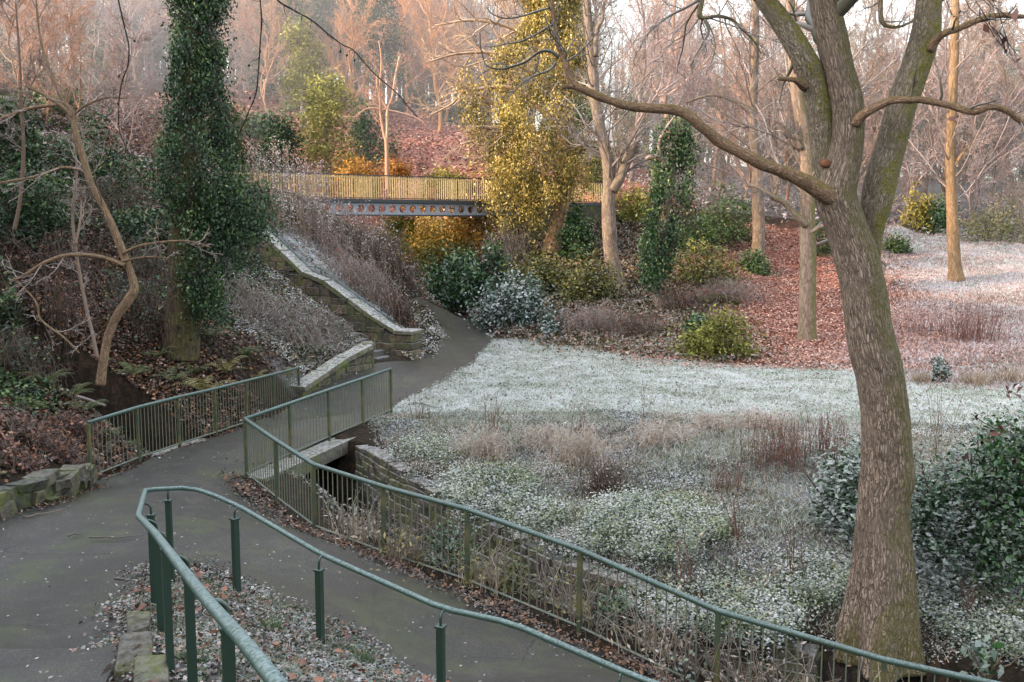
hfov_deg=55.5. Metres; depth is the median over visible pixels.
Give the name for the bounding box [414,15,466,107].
evergreen tree
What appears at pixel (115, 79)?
bare tree
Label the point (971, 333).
dock stems
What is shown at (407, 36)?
bare tree
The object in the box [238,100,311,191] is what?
evergreen tree
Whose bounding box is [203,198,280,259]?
ivy bush
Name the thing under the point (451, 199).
footbridge
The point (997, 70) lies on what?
bare tree
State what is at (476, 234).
shrub
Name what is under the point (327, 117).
evergreen tree
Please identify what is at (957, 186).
bare tree
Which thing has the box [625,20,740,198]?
bare tree
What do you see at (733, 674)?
dry reeds
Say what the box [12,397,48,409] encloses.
fern
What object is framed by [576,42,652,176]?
bare tree
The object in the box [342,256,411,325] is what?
bramble
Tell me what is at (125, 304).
hazel tree
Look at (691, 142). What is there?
evergreen tree
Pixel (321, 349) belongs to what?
fern
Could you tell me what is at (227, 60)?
evergreen tree
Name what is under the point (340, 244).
bramble
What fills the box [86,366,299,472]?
metal fence
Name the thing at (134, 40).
hanging twig
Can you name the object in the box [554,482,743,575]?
ivy mound
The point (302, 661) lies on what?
leaf litter
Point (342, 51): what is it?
bare tree
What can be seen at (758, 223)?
lime tree
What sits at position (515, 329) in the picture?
grass tuft
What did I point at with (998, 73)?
bare tree
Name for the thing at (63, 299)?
bramble
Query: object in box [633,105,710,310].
ivy tree
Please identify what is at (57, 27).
bare tree
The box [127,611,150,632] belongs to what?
kerb stone
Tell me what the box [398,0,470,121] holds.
bare tree
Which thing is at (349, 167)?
shrub
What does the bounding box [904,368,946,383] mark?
grass tuft
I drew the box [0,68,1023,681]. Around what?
ground
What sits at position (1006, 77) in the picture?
bare tree
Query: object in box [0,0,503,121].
woods
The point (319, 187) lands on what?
willowherb
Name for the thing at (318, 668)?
ground cover
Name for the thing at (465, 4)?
bare tree
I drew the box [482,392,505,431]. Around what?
dead stalks
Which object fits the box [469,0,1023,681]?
oak tree
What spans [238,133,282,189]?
willowherb
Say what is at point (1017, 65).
bare tree
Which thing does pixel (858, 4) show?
sky
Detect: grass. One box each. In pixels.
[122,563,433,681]
[377,406,1023,657]
[393,338,1023,450]
[808,222,1023,389]
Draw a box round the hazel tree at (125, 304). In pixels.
[0,0,222,385]
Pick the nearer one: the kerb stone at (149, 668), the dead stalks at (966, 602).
the kerb stone at (149, 668)
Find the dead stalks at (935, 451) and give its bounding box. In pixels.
[908,361,976,464]
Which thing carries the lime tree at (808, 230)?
on the ground at (120, 392)
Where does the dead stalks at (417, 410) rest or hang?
on the ground at (120, 392)
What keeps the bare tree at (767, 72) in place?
on the ground at (120, 392)
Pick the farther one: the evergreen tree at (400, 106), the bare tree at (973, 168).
the evergreen tree at (400, 106)
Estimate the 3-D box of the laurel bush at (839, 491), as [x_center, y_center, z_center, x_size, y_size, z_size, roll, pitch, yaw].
[5.237,2.476,15.188,1.851,2.259,1.618,0,7,0]
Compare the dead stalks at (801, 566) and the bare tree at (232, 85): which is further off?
the bare tree at (232, 85)
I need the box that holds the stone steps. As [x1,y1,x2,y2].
[258,261,388,360]
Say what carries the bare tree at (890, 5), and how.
on the ground at (120, 392)
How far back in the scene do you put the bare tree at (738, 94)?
67.73 m
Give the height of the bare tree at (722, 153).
10.178 m
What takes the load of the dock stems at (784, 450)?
on the ground at (120, 392)
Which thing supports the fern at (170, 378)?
on the ground at (120, 392)
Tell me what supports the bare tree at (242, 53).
on the ground at (120, 392)
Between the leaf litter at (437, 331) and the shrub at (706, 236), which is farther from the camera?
the shrub at (706, 236)
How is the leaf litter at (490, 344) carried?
on the path
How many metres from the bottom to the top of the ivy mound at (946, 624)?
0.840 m
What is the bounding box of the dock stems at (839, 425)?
[802,406,849,457]
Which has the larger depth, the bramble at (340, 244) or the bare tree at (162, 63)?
the bare tree at (162, 63)
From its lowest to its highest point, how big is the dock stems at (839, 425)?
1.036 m
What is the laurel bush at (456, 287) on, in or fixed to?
on the ground at (120, 392)
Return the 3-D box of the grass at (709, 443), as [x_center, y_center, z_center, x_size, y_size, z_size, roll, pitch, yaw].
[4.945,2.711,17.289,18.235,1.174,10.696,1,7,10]
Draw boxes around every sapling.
[0,0,56,230]
[60,130,98,358]
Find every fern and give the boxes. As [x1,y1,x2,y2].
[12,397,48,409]
[17,369,73,383]
[50,382,92,395]
[65,399,108,408]
[95,426,124,434]
[111,362,151,374]
[143,346,177,355]
[148,367,190,380]
[172,375,236,390]
[178,362,212,373]
[201,326,236,337]
[207,355,249,372]
[231,345,264,356]
[251,370,268,377]
[302,343,331,352]
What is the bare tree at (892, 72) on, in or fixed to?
on the ground at (120, 392)
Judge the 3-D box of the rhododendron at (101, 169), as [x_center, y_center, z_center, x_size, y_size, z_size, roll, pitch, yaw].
[-13.752,-5.285,32.151,3.662,5.504,3.754,0,7,0]
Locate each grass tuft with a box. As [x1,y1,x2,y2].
[156,632,220,666]
[198,575,227,588]
[254,606,285,632]
[329,634,389,669]
[498,322,538,334]
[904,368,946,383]
[944,367,1006,388]
[981,358,1023,382]
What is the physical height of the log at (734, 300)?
0.538 m
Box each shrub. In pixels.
[317,146,382,209]
[373,209,421,258]
[374,153,416,192]
[394,206,473,263]
[408,224,482,290]
[423,160,479,200]
[435,192,506,259]
[493,240,587,293]
[546,192,603,261]
[551,243,632,305]
[572,192,601,202]
[587,148,602,195]
[615,182,654,224]
[663,231,752,292]
[667,211,732,254]
[667,300,765,363]
[676,173,776,249]
[680,305,714,332]
[897,179,938,234]
[920,193,963,235]
[943,193,1023,245]
[999,175,1023,236]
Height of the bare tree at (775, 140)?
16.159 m
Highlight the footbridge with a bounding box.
[231,170,602,243]
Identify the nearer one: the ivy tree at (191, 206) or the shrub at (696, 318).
the ivy tree at (191, 206)
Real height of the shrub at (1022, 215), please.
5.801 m
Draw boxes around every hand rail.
[136,486,658,681]
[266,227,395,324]
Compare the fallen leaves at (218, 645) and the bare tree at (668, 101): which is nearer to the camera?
the fallen leaves at (218, 645)
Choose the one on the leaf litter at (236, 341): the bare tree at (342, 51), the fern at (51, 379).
the fern at (51, 379)
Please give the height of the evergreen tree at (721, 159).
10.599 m
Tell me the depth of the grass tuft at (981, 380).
27.40 m
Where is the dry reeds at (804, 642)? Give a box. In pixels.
[758,641,879,681]
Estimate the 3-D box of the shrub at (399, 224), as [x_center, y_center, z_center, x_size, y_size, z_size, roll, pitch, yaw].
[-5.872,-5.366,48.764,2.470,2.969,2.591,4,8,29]
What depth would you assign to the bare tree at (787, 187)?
70.70 m
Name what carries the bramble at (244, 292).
on the ground at (120, 392)
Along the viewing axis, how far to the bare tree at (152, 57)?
94.93 m
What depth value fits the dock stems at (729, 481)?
16.88 m
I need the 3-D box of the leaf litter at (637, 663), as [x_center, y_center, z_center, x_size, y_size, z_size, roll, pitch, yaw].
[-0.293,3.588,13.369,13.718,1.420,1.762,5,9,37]
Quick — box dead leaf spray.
[961,383,1023,482]
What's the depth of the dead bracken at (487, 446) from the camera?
18.63 m
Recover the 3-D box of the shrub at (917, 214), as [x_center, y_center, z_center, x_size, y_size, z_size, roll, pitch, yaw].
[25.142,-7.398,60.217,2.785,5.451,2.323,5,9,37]
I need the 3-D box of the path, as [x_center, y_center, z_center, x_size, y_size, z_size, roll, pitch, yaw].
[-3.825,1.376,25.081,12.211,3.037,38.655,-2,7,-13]
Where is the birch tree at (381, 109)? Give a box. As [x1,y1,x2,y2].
[343,18,429,189]
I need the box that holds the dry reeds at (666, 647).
[597,562,760,680]
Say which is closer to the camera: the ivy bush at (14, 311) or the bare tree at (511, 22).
the ivy bush at (14, 311)
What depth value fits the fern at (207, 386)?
23.48 m
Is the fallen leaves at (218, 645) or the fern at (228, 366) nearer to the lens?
the fallen leaves at (218, 645)
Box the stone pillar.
[393,328,422,358]
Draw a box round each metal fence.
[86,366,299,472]
[243,367,999,681]
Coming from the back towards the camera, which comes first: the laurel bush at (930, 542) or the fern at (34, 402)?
the fern at (34, 402)
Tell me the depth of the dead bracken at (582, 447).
18.32 m
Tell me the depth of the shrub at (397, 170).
57.98 m
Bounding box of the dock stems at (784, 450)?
[731,408,828,479]
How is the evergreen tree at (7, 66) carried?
on the ground at (120, 392)
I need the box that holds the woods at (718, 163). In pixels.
[492,0,1023,192]
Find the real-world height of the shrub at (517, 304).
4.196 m
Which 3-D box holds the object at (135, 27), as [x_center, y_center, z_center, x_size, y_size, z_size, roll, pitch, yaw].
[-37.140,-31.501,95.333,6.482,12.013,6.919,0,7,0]
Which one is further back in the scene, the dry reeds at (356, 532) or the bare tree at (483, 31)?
the bare tree at (483, 31)
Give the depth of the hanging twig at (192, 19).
8.04 m
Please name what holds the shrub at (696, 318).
on the ground at (120, 392)
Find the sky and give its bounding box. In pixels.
[41,0,1023,178]
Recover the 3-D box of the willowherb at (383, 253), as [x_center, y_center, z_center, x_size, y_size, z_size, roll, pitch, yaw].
[-5.121,-3.513,37.377,1.771,3.201,1.744,6,9,41]
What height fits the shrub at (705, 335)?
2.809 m
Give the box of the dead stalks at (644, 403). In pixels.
[638,377,650,427]
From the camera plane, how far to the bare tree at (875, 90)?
62.40 m
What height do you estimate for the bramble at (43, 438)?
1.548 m
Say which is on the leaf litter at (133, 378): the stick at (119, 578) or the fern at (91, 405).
the fern at (91, 405)
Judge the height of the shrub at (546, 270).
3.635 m
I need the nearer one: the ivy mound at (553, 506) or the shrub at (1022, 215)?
the ivy mound at (553, 506)
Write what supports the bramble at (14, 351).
on the ground at (120, 392)
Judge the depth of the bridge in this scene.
19.79 m
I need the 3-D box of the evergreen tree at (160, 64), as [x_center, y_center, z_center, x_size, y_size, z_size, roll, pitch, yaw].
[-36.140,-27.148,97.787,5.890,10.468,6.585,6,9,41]
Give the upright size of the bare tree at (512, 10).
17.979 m
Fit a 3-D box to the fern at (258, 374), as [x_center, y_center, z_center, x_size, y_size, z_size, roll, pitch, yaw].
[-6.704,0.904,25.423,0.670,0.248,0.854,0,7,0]
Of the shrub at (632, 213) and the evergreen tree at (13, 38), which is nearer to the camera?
the shrub at (632, 213)
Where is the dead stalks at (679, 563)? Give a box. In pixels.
[667,525,715,590]
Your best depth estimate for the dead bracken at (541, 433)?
19.37 m
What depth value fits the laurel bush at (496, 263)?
45.62 m
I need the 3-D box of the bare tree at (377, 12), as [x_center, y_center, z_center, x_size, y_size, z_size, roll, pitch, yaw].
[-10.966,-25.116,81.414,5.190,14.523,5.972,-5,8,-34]
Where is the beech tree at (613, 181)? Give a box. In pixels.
[531,0,740,293]
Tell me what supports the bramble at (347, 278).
on the ground at (120, 392)
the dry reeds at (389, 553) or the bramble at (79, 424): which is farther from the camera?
the bramble at (79, 424)
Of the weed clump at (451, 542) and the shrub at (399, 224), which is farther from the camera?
the shrub at (399, 224)
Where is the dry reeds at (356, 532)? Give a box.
[320,490,407,551]
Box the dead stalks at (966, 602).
[958,573,983,623]
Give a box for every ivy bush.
[0,271,36,360]
[85,195,168,253]
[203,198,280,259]
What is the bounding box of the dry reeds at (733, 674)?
[648,612,815,681]
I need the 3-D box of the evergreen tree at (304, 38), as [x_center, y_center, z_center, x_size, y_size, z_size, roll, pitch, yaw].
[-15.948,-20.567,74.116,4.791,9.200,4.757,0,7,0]
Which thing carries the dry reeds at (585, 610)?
on the ground at (120, 392)
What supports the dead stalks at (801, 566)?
on the ground at (120, 392)
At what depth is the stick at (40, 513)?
14.27 m
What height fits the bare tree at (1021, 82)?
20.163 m
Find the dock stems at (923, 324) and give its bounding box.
[894,308,968,338]
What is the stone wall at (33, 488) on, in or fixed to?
on the ground at (120, 392)
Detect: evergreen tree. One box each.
[0,4,33,71]
[0,27,23,77]
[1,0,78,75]
[23,67,95,113]
[51,1,120,73]
[59,1,140,86]
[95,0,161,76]
[121,21,172,79]
[161,3,241,83]
[203,99,259,177]
[213,0,279,87]
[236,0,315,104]
[236,104,278,143]
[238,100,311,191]
[249,0,310,92]
[272,9,334,130]
[275,54,337,118]
[288,0,322,65]
[291,67,366,193]
[307,0,349,96]
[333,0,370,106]
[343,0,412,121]
[345,86,404,167]
[385,86,437,115]
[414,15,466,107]
[435,93,489,125]
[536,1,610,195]
[606,90,655,168]
[650,110,711,174]
[698,69,748,178]
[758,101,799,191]
[857,94,910,193]
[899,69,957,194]
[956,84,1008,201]
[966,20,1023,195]
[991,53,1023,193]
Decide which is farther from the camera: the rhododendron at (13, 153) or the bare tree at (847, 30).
the bare tree at (847, 30)
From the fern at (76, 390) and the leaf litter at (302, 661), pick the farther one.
the fern at (76, 390)
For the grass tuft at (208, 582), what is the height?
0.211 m
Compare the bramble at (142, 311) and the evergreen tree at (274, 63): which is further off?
the evergreen tree at (274, 63)
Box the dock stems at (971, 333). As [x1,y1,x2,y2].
[916,296,1020,344]
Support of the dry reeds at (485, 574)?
on the ground at (120, 392)
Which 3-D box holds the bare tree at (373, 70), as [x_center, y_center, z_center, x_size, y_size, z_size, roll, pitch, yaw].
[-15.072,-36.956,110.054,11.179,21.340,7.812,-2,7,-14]
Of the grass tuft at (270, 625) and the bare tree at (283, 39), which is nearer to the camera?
the grass tuft at (270, 625)
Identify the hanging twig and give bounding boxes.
[117,0,135,156]
[163,0,225,38]
[197,0,282,172]
[228,0,266,151]
[277,0,417,116]
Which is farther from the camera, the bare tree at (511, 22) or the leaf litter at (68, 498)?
the bare tree at (511, 22)
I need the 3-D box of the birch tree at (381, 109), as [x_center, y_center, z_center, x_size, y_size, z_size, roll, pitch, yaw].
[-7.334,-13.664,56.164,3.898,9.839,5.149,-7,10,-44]
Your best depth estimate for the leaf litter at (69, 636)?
11.63 m
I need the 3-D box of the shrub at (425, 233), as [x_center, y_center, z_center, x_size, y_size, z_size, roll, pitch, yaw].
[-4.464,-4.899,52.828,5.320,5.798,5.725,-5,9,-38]
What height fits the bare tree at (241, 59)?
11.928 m
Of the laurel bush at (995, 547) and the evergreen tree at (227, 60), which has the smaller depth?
the laurel bush at (995, 547)
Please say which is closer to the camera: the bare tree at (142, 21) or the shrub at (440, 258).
the shrub at (440, 258)
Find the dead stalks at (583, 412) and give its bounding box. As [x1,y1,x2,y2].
[571,405,586,433]
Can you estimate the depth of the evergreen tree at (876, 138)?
94.14 m
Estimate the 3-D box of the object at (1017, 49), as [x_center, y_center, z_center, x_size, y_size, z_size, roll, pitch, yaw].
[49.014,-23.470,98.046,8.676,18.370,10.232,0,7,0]
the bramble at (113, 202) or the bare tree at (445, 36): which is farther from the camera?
the bare tree at (445, 36)
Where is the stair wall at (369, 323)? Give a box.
[227,218,401,355]
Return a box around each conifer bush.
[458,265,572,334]
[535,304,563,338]
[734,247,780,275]
[815,219,832,258]
[882,228,918,254]
[928,354,951,382]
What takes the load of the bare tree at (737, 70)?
on the ground at (120, 392)
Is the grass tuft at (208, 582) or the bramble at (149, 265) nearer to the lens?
the grass tuft at (208, 582)
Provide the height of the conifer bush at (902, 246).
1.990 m
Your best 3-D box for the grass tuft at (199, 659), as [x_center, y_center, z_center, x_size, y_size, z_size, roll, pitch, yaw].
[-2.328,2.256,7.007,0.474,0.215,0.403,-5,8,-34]
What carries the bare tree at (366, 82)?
on the ground at (120, 392)
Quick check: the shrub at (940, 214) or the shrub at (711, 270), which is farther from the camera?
the shrub at (940, 214)
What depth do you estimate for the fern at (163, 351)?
23.88 m
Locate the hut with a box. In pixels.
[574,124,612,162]
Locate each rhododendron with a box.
[0,83,57,176]
[0,154,94,262]
[33,101,158,210]
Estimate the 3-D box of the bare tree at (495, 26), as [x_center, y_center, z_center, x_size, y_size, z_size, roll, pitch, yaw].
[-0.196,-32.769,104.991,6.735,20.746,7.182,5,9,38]
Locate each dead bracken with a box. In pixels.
[442,416,520,467]
[506,416,571,452]
[532,412,624,469]
[555,448,642,501]
[605,413,718,451]
[672,406,747,434]
[711,402,813,433]
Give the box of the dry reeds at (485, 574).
[421,524,560,609]
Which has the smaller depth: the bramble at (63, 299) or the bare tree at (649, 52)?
the bramble at (63, 299)
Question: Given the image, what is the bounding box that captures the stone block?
[361,341,373,366]
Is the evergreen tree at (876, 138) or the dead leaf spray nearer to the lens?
the dead leaf spray
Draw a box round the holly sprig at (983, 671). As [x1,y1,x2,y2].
[959,627,1023,679]
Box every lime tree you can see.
[673,0,811,270]
[693,0,911,340]
[895,0,1023,281]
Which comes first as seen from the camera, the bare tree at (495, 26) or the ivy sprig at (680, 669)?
the ivy sprig at (680, 669)
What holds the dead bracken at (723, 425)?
on the ground at (120, 392)
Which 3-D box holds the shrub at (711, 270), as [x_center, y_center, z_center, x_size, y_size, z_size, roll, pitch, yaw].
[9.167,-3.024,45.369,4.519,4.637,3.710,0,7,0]
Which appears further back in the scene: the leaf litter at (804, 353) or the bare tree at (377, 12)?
the bare tree at (377, 12)
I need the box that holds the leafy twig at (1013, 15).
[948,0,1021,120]
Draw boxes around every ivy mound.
[382,424,485,467]
[430,450,546,526]
[485,488,587,543]
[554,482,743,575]
[621,556,826,659]
[758,540,849,617]
[917,575,1023,669]
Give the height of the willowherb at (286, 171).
2.944 m
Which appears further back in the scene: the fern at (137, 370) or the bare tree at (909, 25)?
the bare tree at (909, 25)
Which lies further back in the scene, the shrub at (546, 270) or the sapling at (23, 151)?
the shrub at (546, 270)
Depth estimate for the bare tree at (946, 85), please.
86.01 m
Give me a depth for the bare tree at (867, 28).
75.48 m
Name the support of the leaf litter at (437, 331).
on the ground at (120, 392)
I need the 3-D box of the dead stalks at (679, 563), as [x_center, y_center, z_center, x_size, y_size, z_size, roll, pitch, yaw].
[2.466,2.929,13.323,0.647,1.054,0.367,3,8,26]
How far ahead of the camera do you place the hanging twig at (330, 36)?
7.96 m
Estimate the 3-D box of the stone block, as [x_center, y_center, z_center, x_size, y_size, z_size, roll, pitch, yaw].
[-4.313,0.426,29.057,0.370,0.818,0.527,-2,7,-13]
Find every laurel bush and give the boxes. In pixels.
[411,241,487,313]
[472,230,514,293]
[784,432,860,546]
[910,425,1022,613]
[942,400,1023,613]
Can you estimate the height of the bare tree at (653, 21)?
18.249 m
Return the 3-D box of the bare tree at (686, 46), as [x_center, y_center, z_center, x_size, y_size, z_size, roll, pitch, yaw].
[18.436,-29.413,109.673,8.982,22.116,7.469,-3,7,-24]
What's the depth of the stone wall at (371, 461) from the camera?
14.81 m
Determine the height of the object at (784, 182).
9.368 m
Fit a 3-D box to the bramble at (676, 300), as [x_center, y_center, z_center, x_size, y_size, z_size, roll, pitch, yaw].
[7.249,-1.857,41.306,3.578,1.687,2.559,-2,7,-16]
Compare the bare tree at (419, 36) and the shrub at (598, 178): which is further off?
the bare tree at (419, 36)
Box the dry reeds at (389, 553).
[367,511,455,575]
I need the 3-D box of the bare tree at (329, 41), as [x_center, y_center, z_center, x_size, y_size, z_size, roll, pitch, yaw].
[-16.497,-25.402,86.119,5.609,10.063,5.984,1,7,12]
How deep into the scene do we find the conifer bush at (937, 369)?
27.66 m
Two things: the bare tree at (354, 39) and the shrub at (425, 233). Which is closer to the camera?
the shrub at (425, 233)
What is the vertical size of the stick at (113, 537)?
0.033 m
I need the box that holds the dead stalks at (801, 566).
[770,505,809,579]
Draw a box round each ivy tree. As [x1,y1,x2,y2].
[133,0,289,361]
[406,0,605,254]
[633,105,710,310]
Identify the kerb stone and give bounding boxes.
[114,631,153,676]
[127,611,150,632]
[133,654,169,681]
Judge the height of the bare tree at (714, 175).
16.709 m
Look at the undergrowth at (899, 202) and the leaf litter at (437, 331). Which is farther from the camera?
the undergrowth at (899, 202)
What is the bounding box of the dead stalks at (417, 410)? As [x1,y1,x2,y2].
[406,393,429,419]
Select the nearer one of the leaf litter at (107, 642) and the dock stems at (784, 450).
the leaf litter at (107, 642)
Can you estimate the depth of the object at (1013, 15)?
8.25 m
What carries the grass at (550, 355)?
on the ground at (120, 392)
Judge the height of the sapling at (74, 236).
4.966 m
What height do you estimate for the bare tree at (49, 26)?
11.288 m
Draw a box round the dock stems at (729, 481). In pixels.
[708,457,753,493]
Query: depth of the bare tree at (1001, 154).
62.85 m
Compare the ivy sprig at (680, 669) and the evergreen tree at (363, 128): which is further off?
the evergreen tree at (363, 128)
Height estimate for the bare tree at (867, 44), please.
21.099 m
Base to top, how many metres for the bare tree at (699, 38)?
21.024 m
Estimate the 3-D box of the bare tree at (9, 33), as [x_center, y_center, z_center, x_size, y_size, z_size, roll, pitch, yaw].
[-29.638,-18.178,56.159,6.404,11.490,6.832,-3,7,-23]
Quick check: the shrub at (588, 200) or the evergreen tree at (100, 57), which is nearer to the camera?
the shrub at (588, 200)
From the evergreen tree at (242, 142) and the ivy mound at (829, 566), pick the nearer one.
the ivy mound at (829, 566)
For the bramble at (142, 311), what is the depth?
24.41 m
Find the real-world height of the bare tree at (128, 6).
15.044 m
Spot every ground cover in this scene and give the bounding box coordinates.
[109,562,435,681]
[221,259,360,383]
[268,188,440,355]
[366,407,1023,663]
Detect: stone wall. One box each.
[0,463,97,518]
[289,343,373,396]
[354,444,820,681]
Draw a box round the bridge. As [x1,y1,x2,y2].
[103,437,354,481]
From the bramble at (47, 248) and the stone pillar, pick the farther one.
the stone pillar
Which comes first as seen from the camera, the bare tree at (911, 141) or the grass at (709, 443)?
the grass at (709, 443)
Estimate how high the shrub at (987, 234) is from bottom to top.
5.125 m
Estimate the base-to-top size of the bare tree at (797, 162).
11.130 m
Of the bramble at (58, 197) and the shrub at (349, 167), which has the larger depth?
the shrub at (349, 167)
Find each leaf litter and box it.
[0,135,358,484]
[0,289,266,475]
[3,340,589,681]
[3,482,110,519]
[65,84,631,241]
[68,551,450,679]
[97,393,308,479]
[116,571,449,681]
[218,468,685,681]
[401,305,450,359]
[412,317,495,394]
[604,220,1023,370]
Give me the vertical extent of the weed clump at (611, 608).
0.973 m
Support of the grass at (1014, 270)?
on the ground at (120, 392)
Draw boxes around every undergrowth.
[0,89,271,194]
[0,130,339,476]
[0,335,732,680]
[414,210,804,363]
[610,145,1023,241]
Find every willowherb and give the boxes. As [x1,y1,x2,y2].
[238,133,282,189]
[243,160,306,243]
[268,136,311,200]
[273,149,332,256]
[299,171,351,256]
[302,158,340,216]
[329,200,389,271]
[358,208,406,288]
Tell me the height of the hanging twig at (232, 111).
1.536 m
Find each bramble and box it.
[0,157,107,240]
[0,209,114,293]
[0,319,72,387]
[0,401,104,476]
[0,430,50,474]
[1,267,134,394]
[39,408,113,443]
[58,146,165,224]
[82,260,210,348]
[95,218,166,286]
[206,258,288,323]
[206,274,328,356]
[242,289,356,356]
[283,197,378,274]
[286,293,388,358]
[304,236,401,300]
[317,188,409,288]
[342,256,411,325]
[358,201,437,312]
[379,280,421,327]
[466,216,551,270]
[541,293,638,336]
[586,302,682,338]
[641,279,717,316]
[679,272,778,306]
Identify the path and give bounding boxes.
[0,297,665,681]
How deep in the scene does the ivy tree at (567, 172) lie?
47.73 m
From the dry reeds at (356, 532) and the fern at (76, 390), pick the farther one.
the fern at (76, 390)
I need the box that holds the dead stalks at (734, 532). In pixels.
[719,482,742,540]
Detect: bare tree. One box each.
[0,0,12,65]
[0,0,30,54]
[0,0,55,74]
[0,0,55,105]
[0,0,95,124]
[10,0,82,68]
[10,0,123,120]
[40,0,70,66]
[49,0,147,86]
[77,0,177,153]
[82,0,143,68]
[108,0,169,80]
[112,1,176,72]
[121,0,175,79]
[135,0,174,79]
[158,1,230,43]
[208,0,272,98]
[217,0,283,91]
[227,0,299,111]
[229,0,269,86]
[267,0,309,95]
[291,0,320,60]
[297,2,357,100]
[319,0,373,99]
[326,0,399,106]
[328,0,397,112]
[361,0,437,116]
[363,6,398,103]
[376,0,442,110]
[387,0,420,98]
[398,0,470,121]
[399,0,489,131]
[436,0,491,95]
[442,0,493,94]
[457,0,519,120]
[476,0,518,98]
[477,0,541,105]
[501,0,551,141]
[503,3,547,127]
[571,0,663,118]
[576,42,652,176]
[580,0,626,121]
[594,0,713,180]
[617,0,706,165]
[618,0,736,159]
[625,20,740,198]
[628,0,691,155]
[637,0,720,144]
[654,0,721,150]
[663,0,732,135]
[682,0,780,189]
[682,52,762,199]
[684,0,775,177]
[703,9,774,199]
[715,22,766,176]
[718,0,788,193]
[739,0,815,209]
[739,17,789,153]
[765,0,818,203]
[766,5,864,95]
[779,34,898,187]
[782,114,873,193]
[847,0,913,124]
[848,17,921,128]
[851,0,908,127]
[851,28,906,194]
[852,0,936,205]
[857,48,944,202]
[858,50,964,218]
[872,0,1022,221]
[884,0,985,201]
[886,56,936,193]
[924,37,1023,226]
[930,0,1023,211]
[935,1,1021,202]
[938,2,1008,192]
[956,69,1023,227]
[957,1,1023,193]
[959,0,1023,216]
[972,22,1023,198]
[994,19,1023,102]
[1004,26,1023,144]
[1015,9,1023,192]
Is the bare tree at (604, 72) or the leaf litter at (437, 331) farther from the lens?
the bare tree at (604, 72)
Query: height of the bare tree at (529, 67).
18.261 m
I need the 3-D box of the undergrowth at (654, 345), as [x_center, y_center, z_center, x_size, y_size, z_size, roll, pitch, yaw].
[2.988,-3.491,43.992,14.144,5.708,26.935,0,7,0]
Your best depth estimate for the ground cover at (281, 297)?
29.05 m
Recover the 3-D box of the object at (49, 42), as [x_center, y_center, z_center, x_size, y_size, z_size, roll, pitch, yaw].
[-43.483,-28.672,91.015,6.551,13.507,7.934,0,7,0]
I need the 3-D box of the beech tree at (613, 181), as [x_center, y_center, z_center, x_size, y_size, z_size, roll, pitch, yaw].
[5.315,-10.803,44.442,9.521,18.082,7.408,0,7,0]
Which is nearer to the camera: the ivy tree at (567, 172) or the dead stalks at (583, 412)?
the dead stalks at (583, 412)
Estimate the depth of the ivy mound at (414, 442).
19.07 m
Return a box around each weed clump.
[421,514,487,571]
[493,555,547,596]
[575,581,654,643]
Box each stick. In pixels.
[23,509,62,516]
[89,535,142,538]
[114,577,134,580]
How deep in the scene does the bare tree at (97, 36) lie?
75.97 m
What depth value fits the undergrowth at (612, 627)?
15.67 m
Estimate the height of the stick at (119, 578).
0.025 m
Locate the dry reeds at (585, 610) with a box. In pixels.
[475,530,643,643]
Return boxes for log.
[75,395,106,406]
[695,293,739,304]
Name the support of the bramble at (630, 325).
on the ground at (120, 392)
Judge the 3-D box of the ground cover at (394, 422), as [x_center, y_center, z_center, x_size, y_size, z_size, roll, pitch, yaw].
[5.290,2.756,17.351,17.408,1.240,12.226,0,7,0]
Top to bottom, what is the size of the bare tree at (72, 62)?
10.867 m
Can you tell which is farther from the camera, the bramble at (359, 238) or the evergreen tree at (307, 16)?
the evergreen tree at (307, 16)
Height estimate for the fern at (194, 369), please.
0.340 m
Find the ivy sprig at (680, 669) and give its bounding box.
[662,649,705,681]
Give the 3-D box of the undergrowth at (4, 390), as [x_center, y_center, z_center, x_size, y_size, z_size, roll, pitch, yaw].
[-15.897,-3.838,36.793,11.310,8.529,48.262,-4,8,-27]
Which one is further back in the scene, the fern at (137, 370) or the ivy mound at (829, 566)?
the fern at (137, 370)

